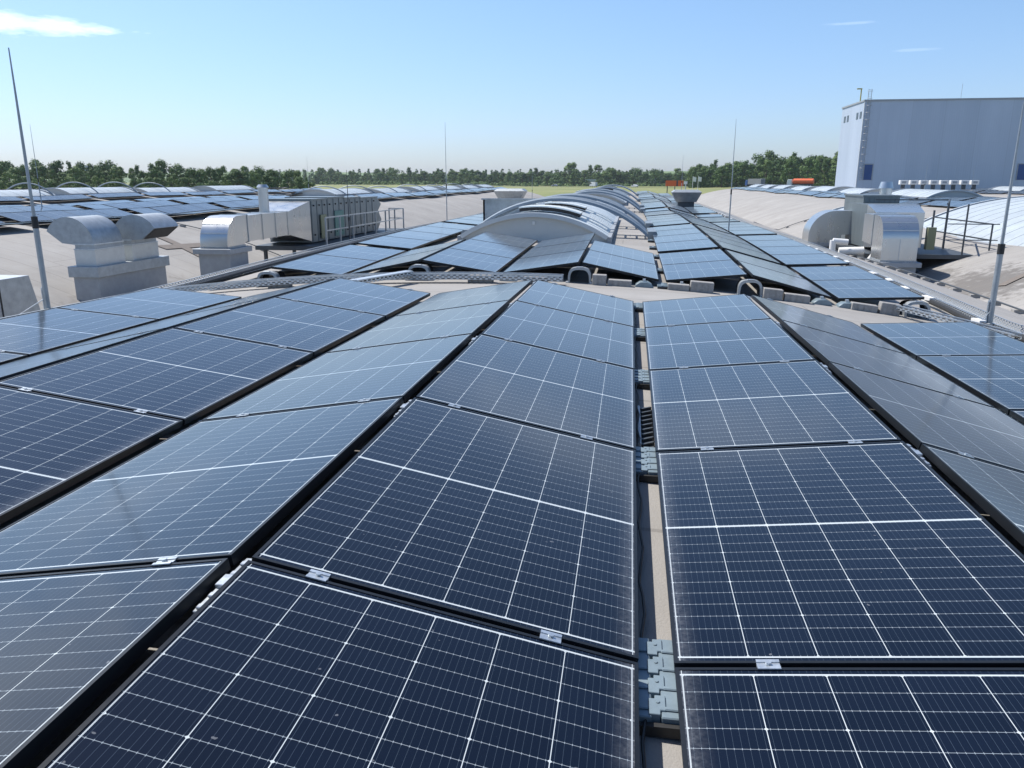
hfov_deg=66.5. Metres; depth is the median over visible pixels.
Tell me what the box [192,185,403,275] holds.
air handling unit
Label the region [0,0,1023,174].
sky
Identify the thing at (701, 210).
solar panel
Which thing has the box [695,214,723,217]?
solar panel
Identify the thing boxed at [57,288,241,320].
solar panel
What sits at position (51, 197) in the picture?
solar panel
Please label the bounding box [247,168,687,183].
distant wood
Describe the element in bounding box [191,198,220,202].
solar panel
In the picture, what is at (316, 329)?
solar panel
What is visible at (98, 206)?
solar panel
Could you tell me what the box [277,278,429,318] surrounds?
solar panel
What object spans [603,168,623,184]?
tree
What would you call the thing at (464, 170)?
tree
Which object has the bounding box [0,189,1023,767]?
factory hall
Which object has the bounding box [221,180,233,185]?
tree
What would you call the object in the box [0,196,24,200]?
solar panel
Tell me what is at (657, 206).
solar panel
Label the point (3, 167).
tree
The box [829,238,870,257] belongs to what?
pump pipework
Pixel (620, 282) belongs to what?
ballast block
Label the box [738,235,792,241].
solar panel
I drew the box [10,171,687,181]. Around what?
hills
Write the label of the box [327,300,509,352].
solar panel
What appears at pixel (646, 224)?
steel arch
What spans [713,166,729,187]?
tree
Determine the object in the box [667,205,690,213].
solar panel
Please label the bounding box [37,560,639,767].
solar panel
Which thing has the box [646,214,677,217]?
solar panel
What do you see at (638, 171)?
tree
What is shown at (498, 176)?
tree
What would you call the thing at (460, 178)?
tree
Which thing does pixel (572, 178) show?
tree
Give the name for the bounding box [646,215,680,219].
solar panel
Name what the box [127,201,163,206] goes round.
solar panel
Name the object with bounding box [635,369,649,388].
mounting rail
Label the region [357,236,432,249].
solar panel
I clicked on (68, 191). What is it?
rooflight
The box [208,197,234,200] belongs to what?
solar panel
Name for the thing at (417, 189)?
rooflight
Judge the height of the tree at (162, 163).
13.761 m
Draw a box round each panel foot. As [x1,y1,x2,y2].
[635,279,652,287]
[811,296,831,305]
[836,299,851,308]
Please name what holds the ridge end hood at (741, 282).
on the factory hall
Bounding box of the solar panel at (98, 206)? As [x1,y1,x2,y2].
[78,205,118,208]
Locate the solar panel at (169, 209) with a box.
[149,206,188,213]
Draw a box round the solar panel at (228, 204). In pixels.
[213,201,245,207]
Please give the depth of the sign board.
142.55 m
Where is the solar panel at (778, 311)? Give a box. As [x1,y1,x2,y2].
[751,295,905,353]
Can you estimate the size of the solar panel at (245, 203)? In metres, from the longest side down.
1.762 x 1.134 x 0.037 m
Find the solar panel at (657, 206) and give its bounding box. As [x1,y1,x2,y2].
[642,205,665,208]
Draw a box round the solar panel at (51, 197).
[38,196,64,199]
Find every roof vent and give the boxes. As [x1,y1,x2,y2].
[47,213,177,301]
[494,188,526,197]
[671,190,701,207]
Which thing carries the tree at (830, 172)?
on the ground
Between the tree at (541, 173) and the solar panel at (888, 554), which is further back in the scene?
the tree at (541, 173)
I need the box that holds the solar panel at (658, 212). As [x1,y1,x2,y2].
[644,211,671,214]
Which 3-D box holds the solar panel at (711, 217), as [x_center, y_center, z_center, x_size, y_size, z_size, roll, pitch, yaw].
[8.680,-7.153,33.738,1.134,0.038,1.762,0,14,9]
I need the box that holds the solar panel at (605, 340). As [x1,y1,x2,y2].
[481,300,634,369]
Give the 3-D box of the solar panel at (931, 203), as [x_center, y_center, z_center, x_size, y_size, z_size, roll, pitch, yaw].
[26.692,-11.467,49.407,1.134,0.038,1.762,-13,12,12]
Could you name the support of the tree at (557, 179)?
on the ground
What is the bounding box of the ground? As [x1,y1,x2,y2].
[12,182,734,196]
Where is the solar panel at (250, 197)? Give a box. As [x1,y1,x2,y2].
[239,196,257,199]
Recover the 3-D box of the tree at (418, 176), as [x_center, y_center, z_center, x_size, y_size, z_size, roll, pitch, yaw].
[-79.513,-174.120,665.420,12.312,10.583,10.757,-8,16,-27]
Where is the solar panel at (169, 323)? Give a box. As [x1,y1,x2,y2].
[41,297,267,353]
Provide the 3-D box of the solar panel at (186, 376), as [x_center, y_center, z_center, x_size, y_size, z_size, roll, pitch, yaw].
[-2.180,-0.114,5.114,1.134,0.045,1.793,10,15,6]
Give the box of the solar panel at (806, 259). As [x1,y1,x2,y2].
[770,254,848,265]
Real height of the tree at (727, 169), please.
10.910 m
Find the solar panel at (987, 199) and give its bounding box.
[978,198,997,201]
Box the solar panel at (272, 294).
[171,278,333,317]
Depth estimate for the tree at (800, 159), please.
442.38 m
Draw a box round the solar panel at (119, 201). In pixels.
[107,200,134,202]
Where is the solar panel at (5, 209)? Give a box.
[0,207,27,212]
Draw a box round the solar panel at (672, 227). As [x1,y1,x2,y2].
[650,224,695,230]
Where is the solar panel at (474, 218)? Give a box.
[458,216,482,220]
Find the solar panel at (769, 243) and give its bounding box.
[747,240,807,247]
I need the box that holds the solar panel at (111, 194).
[102,193,122,196]
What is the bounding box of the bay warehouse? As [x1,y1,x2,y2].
[835,84,1023,190]
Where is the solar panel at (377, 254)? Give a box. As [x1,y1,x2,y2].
[318,245,405,262]
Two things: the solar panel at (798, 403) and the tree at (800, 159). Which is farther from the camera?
the tree at (800, 159)
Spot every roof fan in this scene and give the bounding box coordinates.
[898,180,907,188]
[908,180,917,188]
[918,180,927,188]
[928,180,938,188]
[939,180,948,189]
[949,180,958,189]
[959,180,968,188]
[969,180,979,188]
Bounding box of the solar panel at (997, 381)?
[917,355,1023,413]
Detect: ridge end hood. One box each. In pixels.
[255,271,285,286]
[405,264,433,280]
[565,266,591,283]
[736,279,762,296]
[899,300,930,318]
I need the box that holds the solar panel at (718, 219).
[702,218,733,220]
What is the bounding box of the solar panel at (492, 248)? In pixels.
[449,239,526,259]
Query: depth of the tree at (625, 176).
614.28 m
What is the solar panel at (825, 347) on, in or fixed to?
on the mounting rail
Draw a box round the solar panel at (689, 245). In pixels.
[655,239,717,252]
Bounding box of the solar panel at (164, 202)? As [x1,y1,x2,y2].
[147,200,179,205]
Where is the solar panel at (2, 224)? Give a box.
[0,222,31,225]
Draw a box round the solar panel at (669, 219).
[647,217,685,222]
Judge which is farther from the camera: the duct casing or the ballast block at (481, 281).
the duct casing
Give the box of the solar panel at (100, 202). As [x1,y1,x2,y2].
[83,201,112,204]
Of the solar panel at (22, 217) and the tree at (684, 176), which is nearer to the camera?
the solar panel at (22, 217)
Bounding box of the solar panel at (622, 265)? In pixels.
[582,250,658,281]
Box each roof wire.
[177,223,283,256]
[828,247,1023,313]
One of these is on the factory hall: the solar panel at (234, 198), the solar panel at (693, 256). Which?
the solar panel at (234, 198)
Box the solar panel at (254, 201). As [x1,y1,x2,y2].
[243,200,258,204]
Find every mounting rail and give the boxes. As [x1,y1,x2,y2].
[634,303,642,311]
[634,328,645,340]
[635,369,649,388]
[636,447,657,482]
[638,638,680,739]
[657,283,667,288]
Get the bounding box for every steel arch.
[7,182,53,194]
[56,182,98,192]
[98,182,140,193]
[133,182,170,191]
[309,186,349,194]
[339,185,374,192]
[460,196,657,238]
[542,193,653,228]
[575,189,645,209]
[577,190,644,212]
[593,187,640,201]
[601,185,638,195]
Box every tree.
[0,160,8,176]
[0,171,25,188]
[3,160,13,181]
[7,166,27,187]
[17,166,36,187]
[23,176,33,185]
[29,158,38,176]
[31,162,55,183]
[31,176,48,188]
[33,165,47,188]
[42,160,70,187]
[45,179,58,187]
[47,169,59,187]
[56,170,69,186]
[59,178,73,187]
[64,166,93,187]
[66,161,71,170]
[73,161,88,183]
[73,176,89,187]
[84,163,101,184]
[86,167,107,186]
[88,176,109,187]
[93,160,120,186]
[101,169,112,182]
[105,178,115,186]
[107,165,127,187]
[112,178,124,186]
[128,168,134,184]
[128,173,136,185]
[128,179,142,187]
[134,164,142,181]
[137,170,150,187]
[141,177,157,187]
[145,168,171,187]
[147,163,164,186]
[153,177,161,187]
[155,158,172,183]
[163,163,184,186]
[163,176,181,186]
[171,174,181,186]
[179,177,189,186]
[185,167,208,187]
[203,166,220,185]
[205,180,218,185]
[208,168,219,184]
[214,165,227,185]
[219,171,235,185]
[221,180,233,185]
[231,170,249,185]
[240,166,248,176]
[248,169,261,187]
[249,165,266,185]
[261,174,278,187]
[263,168,282,186]
[280,168,295,188]
[289,170,304,187]
[294,176,305,188]
[305,181,315,187]
[310,174,321,183]
[314,167,326,182]
[324,167,337,183]
[325,171,330,183]
[331,175,339,183]
[338,174,350,183]
[348,170,355,181]
[359,175,366,182]
[371,169,380,180]
[375,172,387,182]
[386,167,394,180]
[388,168,399,181]
[398,174,403,182]
[400,174,410,182]
[406,167,412,181]
[411,172,417,181]
[415,174,424,180]
[420,171,430,183]
[429,175,436,182]
[433,171,446,183]
[449,171,458,181]
[450,174,456,181]
[454,173,463,183]
[459,168,468,181]
[462,172,474,184]
[465,169,475,179]
[470,175,481,183]
[478,171,486,180]
[486,175,493,183]
[492,172,503,184]
[493,171,496,183]
[504,171,515,182]
[510,173,517,183]
[516,172,528,183]
[523,172,534,183]
[532,167,538,184]
[534,176,542,185]
[535,170,544,182]
[542,174,554,184]
[543,174,549,185]
[548,173,564,184]
[561,162,582,184]
[561,171,568,182]
[569,172,575,185]
[575,174,580,184]
[579,170,588,185]
[587,164,593,178]
[593,164,604,179]
[595,172,600,181]
[598,171,613,183]
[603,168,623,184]
[620,172,631,183]
[627,167,644,183]
[630,171,637,183]
[639,171,650,183]
[646,168,665,183]
[647,171,662,185]
[654,173,665,183]
[661,172,673,182]
[671,173,681,180]
[673,168,681,179]
[677,171,687,185]
[683,168,697,187]
[687,164,701,180]
[689,171,696,187]
[694,171,706,187]
[696,166,709,186]
[702,165,719,187]
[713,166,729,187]
[722,168,730,186]
[725,162,731,186]
[728,165,745,186]
[729,160,745,186]
[736,161,757,186]
[750,153,767,175]
[753,164,767,178]
[758,160,773,183]
[764,166,778,183]
[765,150,779,182]
[768,160,780,183]
[772,164,792,184]
[777,156,796,178]
[779,156,801,183]
[779,159,798,184]
[795,157,808,175]
[799,154,816,182]
[799,166,807,185]
[801,157,821,185]
[812,155,827,184]
[814,162,823,185]
[818,158,831,185]
[821,158,836,185]
[823,155,837,185]
[825,165,836,185]
[829,168,836,185]
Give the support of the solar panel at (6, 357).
on the mounting rail
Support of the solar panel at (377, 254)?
on the factory hall
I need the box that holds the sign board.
[665,180,683,191]
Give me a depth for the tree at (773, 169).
416.32 m
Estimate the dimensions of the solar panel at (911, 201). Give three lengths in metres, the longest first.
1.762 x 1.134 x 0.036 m
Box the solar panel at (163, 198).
[152,198,173,199]
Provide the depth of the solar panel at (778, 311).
7.75 m
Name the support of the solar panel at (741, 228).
on the factory hall
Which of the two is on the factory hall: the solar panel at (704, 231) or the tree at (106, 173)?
the solar panel at (704, 231)
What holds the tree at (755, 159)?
on the ground
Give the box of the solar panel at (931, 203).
[920,201,943,205]
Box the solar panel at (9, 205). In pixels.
[0,205,22,206]
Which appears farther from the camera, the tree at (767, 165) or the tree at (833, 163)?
the tree at (833, 163)
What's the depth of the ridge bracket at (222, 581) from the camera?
2.16 m
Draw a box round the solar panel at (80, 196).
[70,194,91,198]
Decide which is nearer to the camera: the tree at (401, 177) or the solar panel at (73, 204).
the solar panel at (73, 204)
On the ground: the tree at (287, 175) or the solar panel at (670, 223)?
the tree at (287, 175)
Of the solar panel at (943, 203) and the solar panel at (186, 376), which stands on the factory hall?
the solar panel at (943, 203)
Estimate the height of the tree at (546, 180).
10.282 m
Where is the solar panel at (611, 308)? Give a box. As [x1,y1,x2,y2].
[517,280,633,326]
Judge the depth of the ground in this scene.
415.61 m
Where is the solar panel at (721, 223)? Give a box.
[711,222,747,224]
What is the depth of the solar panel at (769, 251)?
17.18 m
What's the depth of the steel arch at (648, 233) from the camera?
19.20 m
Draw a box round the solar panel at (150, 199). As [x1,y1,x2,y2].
[133,198,157,200]
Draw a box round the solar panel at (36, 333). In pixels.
[0,308,157,356]
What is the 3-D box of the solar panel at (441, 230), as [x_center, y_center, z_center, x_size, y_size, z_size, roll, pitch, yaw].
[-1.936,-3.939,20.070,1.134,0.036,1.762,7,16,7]
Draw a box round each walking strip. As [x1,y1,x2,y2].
[158,237,198,256]
[158,243,200,248]
[999,273,1023,285]
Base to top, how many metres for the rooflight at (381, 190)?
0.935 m
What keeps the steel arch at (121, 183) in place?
on the factory hall
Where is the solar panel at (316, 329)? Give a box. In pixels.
[174,297,384,355]
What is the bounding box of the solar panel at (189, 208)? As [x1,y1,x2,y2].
[172,204,206,211]
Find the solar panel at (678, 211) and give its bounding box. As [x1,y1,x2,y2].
[669,208,694,216]
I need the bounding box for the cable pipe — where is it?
[637,405,641,445]
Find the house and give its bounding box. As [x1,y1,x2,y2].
[585,179,597,183]
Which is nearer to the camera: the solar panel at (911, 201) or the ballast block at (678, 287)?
the ballast block at (678, 287)
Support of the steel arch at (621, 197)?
on the factory hall
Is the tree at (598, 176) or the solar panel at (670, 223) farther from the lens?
the tree at (598, 176)
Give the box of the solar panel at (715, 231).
[694,224,741,239]
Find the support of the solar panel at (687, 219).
on the factory hall
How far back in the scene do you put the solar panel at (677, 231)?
19.13 m
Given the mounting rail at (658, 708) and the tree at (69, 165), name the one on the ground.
the tree at (69, 165)
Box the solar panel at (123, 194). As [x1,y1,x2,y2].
[113,193,132,196]
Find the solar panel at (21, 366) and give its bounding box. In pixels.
[0,328,164,380]
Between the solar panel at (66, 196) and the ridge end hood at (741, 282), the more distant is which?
the solar panel at (66, 196)
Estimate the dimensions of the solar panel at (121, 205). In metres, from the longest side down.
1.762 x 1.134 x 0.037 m
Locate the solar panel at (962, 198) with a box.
[952,197,971,200]
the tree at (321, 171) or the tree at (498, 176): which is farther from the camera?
the tree at (321, 171)
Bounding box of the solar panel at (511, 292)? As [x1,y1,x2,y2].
[396,280,532,315]
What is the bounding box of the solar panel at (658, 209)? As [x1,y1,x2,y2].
[643,208,668,211]
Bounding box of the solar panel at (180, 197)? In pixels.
[172,197,188,198]
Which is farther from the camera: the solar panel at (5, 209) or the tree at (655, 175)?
the tree at (655, 175)
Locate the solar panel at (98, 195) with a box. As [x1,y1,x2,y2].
[87,194,109,197]
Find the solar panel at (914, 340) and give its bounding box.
[860,322,1023,358]
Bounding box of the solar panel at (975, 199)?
[964,198,987,200]
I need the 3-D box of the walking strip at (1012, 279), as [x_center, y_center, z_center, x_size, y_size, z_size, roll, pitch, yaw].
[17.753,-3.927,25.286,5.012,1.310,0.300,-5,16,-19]
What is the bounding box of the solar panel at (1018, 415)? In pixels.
[1009,410,1023,423]
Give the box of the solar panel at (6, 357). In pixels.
[0,350,27,364]
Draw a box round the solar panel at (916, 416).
[828,361,1023,471]
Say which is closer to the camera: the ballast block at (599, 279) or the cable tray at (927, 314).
the cable tray at (927, 314)
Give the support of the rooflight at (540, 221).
on the factory hall
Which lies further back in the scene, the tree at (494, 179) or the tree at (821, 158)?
the tree at (494, 179)
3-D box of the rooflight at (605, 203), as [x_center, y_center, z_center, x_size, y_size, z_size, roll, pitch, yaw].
[3.131,-7.856,34.818,3.780,1.200,10.610,2,15,8]
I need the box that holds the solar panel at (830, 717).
[675,667,1023,767]
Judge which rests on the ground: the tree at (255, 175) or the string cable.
the tree at (255, 175)
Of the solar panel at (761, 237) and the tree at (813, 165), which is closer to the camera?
the solar panel at (761, 237)
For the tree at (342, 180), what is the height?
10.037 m
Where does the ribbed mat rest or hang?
on the factory hall
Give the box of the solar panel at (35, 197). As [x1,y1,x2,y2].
[22,196,47,199]
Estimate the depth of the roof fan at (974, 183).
107.48 m
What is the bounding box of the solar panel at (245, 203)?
[229,200,258,206]
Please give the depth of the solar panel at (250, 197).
52.19 m
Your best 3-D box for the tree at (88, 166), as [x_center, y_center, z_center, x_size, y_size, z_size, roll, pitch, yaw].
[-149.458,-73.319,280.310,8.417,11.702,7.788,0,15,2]
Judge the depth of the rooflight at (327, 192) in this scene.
67.63 m
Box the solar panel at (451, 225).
[425,222,473,229]
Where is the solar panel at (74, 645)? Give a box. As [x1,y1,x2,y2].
[0,558,230,767]
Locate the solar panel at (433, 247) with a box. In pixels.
[386,239,465,259]
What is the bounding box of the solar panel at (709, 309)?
[642,294,770,328]
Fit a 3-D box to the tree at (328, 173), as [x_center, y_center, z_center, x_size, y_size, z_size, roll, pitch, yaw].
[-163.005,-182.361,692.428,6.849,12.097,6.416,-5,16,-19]
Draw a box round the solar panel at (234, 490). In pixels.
[0,397,403,576]
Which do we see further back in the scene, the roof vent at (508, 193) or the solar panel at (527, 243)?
the roof vent at (508, 193)
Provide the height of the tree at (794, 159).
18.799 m
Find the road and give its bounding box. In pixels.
[331,184,551,186]
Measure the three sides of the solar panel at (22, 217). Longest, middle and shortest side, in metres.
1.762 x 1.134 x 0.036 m
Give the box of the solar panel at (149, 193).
[140,192,157,195]
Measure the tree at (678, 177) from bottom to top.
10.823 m
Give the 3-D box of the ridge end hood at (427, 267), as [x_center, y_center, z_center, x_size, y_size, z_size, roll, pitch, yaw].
[-1.374,-1.704,11.816,0.400,0.246,0.380,2,15,8]
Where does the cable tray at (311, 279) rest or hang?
on the factory hall
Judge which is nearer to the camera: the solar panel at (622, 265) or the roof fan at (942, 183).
the solar panel at (622, 265)
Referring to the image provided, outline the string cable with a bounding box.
[634,308,646,767]
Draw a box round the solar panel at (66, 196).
[56,195,79,198]
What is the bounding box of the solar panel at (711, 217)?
[699,217,725,218]
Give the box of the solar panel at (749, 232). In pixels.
[728,230,776,235]
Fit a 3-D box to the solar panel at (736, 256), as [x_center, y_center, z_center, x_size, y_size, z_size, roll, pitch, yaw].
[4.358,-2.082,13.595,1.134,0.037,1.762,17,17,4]
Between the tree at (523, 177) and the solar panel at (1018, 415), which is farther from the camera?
the tree at (523, 177)
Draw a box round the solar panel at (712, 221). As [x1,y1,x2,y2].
[705,220,739,222]
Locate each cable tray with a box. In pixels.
[0,212,482,318]
[165,272,563,291]
[349,270,413,282]
[698,204,1023,334]
[896,304,1022,339]
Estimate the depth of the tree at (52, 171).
255.00 m
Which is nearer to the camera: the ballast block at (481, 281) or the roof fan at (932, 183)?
the ballast block at (481, 281)
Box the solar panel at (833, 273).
[790,266,883,281]
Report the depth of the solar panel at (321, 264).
12.74 m
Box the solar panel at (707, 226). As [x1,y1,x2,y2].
[689,220,730,233]
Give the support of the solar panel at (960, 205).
on the factory hall
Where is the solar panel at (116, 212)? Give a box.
[90,209,132,216]
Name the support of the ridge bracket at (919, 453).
on the factory hall
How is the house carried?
on the ground
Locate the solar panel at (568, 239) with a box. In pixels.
[533,233,594,247]
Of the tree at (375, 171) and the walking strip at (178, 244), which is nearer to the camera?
the walking strip at (178, 244)
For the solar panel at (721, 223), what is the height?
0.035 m
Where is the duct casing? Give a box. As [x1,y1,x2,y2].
[0,275,39,317]
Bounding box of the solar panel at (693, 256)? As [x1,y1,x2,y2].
[658,249,731,265]
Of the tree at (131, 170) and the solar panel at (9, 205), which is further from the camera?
the tree at (131, 170)
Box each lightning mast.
[8,48,50,313]
[30,128,42,206]
[346,170,350,240]
[445,137,446,216]
[728,127,735,234]
[982,102,1023,325]
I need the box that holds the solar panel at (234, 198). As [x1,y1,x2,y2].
[222,197,246,200]
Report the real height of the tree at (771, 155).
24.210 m
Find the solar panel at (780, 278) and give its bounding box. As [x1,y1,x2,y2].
[737,261,831,298]
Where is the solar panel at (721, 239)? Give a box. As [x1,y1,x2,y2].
[706,233,764,253]
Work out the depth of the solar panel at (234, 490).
2.92 m
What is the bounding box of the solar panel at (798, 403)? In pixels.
[649,360,900,452]
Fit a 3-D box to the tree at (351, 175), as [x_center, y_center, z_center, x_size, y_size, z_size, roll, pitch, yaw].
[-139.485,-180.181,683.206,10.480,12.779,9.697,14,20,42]
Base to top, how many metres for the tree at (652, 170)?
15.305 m
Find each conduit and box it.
[184,235,383,289]
[711,209,1023,341]
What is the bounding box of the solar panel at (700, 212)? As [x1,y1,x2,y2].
[690,211,716,213]
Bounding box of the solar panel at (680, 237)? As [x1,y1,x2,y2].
[653,233,708,242]
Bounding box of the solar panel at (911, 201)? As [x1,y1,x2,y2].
[902,200,919,203]
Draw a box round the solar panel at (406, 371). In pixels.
[202,333,472,420]
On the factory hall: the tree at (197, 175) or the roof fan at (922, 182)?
the roof fan at (922, 182)
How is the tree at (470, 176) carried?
on the ground
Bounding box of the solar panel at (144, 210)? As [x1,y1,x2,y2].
[126,208,168,214]
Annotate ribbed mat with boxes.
[640,407,653,447]
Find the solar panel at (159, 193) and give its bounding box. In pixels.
[151,192,168,194]
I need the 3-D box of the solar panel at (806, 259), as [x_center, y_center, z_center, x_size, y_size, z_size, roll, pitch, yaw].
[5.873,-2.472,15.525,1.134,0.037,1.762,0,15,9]
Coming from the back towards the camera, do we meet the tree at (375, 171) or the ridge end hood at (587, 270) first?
the tree at (375, 171)
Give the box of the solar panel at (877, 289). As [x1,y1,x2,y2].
[811,279,924,299]
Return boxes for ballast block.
[267,280,292,287]
[468,275,493,282]
[523,276,547,283]
[592,274,606,285]
[607,279,631,286]
[668,283,689,291]
[690,280,713,293]
[762,287,783,300]
[783,292,810,303]
[850,301,877,312]
[877,301,901,315]
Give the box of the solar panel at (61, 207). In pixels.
[43,205,80,209]
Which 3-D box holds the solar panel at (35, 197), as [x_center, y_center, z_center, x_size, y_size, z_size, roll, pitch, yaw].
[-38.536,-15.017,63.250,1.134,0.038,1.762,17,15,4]
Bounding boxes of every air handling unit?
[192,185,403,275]
[802,182,901,251]
[836,199,999,273]
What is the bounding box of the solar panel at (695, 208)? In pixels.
[686,208,708,209]
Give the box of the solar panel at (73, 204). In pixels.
[59,202,94,205]
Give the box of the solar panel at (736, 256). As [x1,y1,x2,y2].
[725,249,803,278]
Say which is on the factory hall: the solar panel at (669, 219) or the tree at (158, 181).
the solar panel at (669, 219)
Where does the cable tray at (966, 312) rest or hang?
on the factory hall
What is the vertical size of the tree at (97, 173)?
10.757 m
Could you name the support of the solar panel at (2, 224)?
on the factory hall
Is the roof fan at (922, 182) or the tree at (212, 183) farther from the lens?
the tree at (212, 183)
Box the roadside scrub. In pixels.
[319,181,664,185]
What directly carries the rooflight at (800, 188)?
on the factory hall
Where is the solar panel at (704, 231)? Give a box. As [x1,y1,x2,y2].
[700,228,751,245]
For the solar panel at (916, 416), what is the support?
on the mounting rail
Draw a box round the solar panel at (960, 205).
[952,201,976,207]
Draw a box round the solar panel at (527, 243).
[470,232,537,248]
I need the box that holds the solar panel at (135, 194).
[126,193,145,195]
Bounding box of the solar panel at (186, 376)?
[0,328,312,424]
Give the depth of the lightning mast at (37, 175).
33.87 m
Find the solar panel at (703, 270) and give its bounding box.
[662,260,746,281]
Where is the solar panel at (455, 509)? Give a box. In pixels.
[252,397,638,662]
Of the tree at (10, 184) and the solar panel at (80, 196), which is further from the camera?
the tree at (10, 184)
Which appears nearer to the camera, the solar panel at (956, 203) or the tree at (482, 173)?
the solar panel at (956, 203)
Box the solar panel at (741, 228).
[722,227,765,230]
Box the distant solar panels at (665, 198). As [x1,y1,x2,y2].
[0,186,1023,285]
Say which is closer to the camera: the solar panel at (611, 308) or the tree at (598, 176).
the solar panel at (611, 308)
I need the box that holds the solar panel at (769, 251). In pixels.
[757,246,826,255]
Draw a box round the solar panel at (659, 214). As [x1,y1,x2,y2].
[645,212,674,216]
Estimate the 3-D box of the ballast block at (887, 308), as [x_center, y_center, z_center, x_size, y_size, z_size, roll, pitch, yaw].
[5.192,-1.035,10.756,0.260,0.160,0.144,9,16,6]
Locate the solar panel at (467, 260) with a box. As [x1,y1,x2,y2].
[422,248,512,271]
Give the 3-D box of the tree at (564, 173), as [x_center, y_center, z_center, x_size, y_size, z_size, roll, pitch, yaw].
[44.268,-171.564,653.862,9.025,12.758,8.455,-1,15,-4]
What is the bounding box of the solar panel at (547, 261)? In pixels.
[504,249,584,272]
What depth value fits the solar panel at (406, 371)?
4.69 m
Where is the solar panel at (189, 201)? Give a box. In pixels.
[173,199,205,203]
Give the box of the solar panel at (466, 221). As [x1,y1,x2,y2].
[444,218,482,224]
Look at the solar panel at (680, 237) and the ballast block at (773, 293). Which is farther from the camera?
the solar panel at (680, 237)
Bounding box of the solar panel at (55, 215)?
[31,211,77,219]
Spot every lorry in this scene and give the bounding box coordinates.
[745,179,764,186]
[787,178,814,185]
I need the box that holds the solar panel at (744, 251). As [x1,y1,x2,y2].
[714,240,780,264]
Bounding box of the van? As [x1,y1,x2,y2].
[589,182,596,186]
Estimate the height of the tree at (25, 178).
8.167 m
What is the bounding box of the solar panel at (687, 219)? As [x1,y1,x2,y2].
[685,218,723,229]
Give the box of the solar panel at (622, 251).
[589,240,655,264]
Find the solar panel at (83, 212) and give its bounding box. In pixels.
[62,209,113,216]
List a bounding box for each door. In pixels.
[863,164,873,179]
[1015,163,1023,179]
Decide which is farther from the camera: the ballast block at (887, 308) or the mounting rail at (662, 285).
the mounting rail at (662, 285)
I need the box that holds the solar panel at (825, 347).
[780,320,994,407]
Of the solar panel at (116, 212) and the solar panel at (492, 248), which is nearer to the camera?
the solar panel at (492, 248)
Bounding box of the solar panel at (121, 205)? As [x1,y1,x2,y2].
[103,203,144,208]
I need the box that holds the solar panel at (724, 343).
[645,319,815,372]
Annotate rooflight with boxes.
[0,189,54,196]
[41,187,137,194]
[131,187,200,191]
[192,185,253,191]
[292,188,372,196]
[365,188,410,192]
[396,186,439,191]
[432,185,461,189]
[452,185,478,188]
[457,198,618,243]
[473,184,492,187]
[552,197,625,217]
[576,189,626,205]
[748,184,767,186]
[761,184,777,187]
[771,185,801,188]
[790,186,817,190]
[808,186,853,191]
[836,188,893,193]
[892,188,983,198]
[923,196,1023,245]
[990,186,1023,190]
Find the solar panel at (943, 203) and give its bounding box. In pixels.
[930,200,957,205]
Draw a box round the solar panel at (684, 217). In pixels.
[681,216,717,226]
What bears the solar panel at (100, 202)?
on the factory hall
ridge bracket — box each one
[192,558,251,613]
[393,400,410,417]
[907,444,931,467]
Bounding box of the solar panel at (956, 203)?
[941,201,972,206]
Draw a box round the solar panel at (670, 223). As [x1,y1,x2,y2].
[650,220,689,226]
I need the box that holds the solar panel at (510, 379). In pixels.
[416,334,635,449]
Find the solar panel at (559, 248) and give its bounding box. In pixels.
[519,240,590,258]
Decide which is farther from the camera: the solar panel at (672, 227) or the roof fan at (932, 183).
the roof fan at (932, 183)
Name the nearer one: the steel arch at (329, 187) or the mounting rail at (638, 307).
the mounting rail at (638, 307)
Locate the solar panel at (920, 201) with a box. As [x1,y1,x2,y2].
[908,200,928,203]
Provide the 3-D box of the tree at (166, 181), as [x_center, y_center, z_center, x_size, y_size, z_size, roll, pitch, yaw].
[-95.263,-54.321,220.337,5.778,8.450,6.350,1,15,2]
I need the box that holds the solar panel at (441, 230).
[408,226,461,235]
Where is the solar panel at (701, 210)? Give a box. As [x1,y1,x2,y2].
[688,209,712,211]
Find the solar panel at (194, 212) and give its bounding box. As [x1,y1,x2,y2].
[178,211,211,213]
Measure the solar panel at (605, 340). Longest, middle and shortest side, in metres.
1.793 x 1.134 x 0.045 m
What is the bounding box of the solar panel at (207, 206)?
[189,203,224,209]
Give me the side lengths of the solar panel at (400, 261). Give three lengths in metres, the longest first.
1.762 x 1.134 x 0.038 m
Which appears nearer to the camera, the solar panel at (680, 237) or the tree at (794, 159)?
the solar panel at (680, 237)
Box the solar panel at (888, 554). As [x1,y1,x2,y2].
[656,441,1023,671]
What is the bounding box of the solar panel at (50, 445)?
[0,386,182,523]
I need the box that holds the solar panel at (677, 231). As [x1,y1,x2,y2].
[653,228,701,236]
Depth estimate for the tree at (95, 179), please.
220.03 m
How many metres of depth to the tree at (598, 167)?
658.51 m
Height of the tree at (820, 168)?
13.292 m
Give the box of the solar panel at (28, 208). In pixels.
[11,206,54,210]
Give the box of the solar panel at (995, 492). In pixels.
[919,444,1023,546]
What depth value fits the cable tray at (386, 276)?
10.82 m
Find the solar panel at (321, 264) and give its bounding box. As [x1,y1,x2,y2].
[272,254,376,274]
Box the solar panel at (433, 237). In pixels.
[384,230,449,241]
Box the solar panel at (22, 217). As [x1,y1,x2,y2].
[0,212,54,222]
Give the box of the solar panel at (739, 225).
[716,224,756,227]
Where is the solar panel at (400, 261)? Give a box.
[348,248,444,275]

